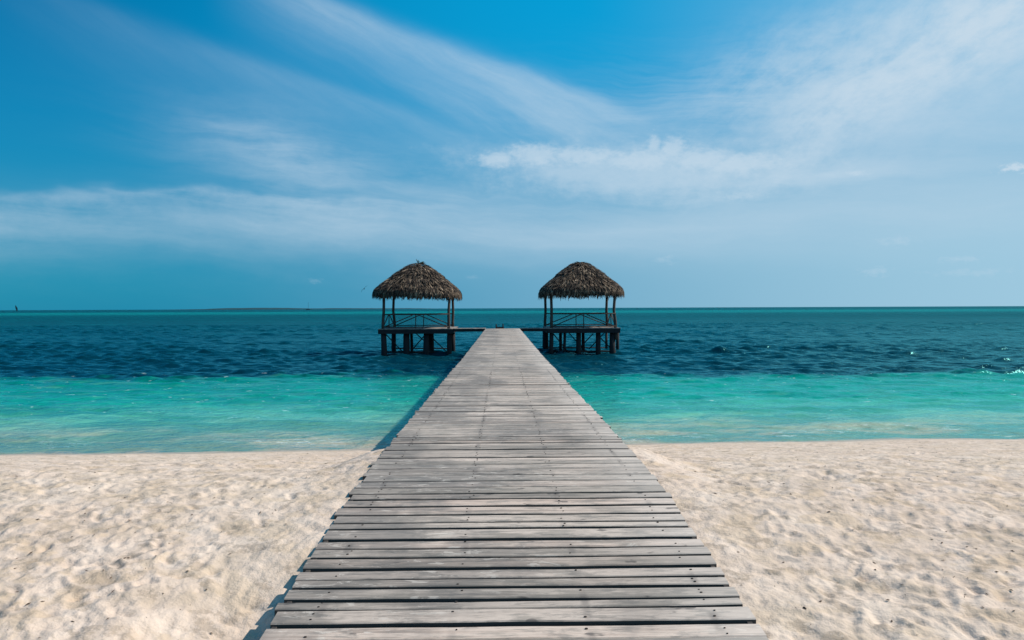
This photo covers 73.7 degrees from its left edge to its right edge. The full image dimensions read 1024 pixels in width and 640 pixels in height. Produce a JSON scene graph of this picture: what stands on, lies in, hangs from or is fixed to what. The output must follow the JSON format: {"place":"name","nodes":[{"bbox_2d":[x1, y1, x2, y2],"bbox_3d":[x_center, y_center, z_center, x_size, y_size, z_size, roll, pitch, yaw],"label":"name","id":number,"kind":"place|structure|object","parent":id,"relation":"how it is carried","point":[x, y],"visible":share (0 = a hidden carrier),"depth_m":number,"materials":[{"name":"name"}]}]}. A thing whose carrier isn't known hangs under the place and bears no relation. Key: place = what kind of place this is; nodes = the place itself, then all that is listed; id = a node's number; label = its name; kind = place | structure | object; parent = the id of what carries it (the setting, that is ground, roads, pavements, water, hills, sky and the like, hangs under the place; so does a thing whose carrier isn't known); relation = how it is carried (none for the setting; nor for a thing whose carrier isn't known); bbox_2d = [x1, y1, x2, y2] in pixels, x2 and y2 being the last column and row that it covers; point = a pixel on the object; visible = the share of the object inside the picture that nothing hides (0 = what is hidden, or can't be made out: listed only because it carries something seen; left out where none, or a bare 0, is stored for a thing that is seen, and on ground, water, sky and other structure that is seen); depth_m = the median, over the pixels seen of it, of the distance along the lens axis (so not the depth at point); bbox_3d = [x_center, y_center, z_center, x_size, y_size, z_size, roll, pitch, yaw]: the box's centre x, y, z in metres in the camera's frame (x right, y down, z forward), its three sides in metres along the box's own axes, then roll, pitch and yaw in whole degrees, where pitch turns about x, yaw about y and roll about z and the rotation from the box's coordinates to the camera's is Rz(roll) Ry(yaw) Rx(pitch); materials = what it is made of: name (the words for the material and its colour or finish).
{"place":"outdoors","nodes":[
{"label":"outdoors","id":0,"kind":"place"},
{"bbox_2d":[177,308,431,309],"bbox_3d":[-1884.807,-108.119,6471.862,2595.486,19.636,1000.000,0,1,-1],"label":"island","id":1,"kind":"structure","parent":0,"point":[292,308],"depth_m":6100.62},
{"bbox_2d":[372,259,462,355],"bbox_3d":[-7.327,0.200,53.586,6.841,9.989,6.914,0,1,-1],"label":"thatched gazebo","id":2,"kind":"object","parent":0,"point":[420,280],"visible":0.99,"depth_m":51.09,"materials":[{"name":"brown wood"}]},
{"bbox_2d":[453,328,485,331],"bbox_3d":[-3.198,0.736,51.579,2.400,0.238,1.440,0,1,-1],"label":"gangway","id":3,"kind":"object","parent":2,"relation":"attached to","point":[468,329],"visible":0.97,"depth_m":50.89,"materials":[{"name":"brown wood"}]},
{"bbox_2d":[0,438,1023,639],"bbox_3d":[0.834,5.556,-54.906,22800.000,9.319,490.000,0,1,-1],"label":"sand","id":4,"kind":"structure","parent":0,"point":[755,532],"depth_m":4.72,"materials":[{"name":"beige sand"}]},
{"bbox_2d":[260,328,768,639],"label":"pier","id":5,"kind":"structure","parent":4,"relation":"on","point":[509,487],"depth_m":4.54,"materials":[{"name":"grey wood"}]},
{"bbox_2d":[7,442,1023,639],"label":"seaweed bits","id":6,"kind":"object","parent":4,"relation":"on","point":[332,467],"visible":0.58,"depth_m":4.43,"materials":[{"name":"brown plant"}]},
{"bbox_2d":[0,306,1023,454],"bbox_3d":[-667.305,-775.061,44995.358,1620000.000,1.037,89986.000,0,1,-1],"label":"water","id":7,"kind":"structure","parent":0,"point":[113,381],"depth_m":35.60,"materials":[{"name":"teal liquid"}]},
{"bbox_2d":[0,0,1023,309],"label":"sky","id":8,"kind":"structure","parent":0,"point":[155,154],"materials":[{"name":"blue"}]},
{"bbox_2d":[538,261,624,354],"bbox_3d":[5.474,0.258,53.809,6.804,9.758,6.634,0,1,-1],"label":"thatched gazebo","id":9,"kind":"object","parent":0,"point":[577,279],"visible":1,"depth_m":51.32,"materials":[{"name":"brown wood"}]},
{"bbox_2d":[519,328,546,330],"bbox_3d":[1.601,0.716,51.650,2.040,0.238,1.440,0,1,-1],"label":"gangway","id":10,"kind":"object","parent":9,"relation":"attached to","point":[533,329],"visible":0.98,"depth_m":50.96,"materials":[{"name":"brown wood"}]}
]}

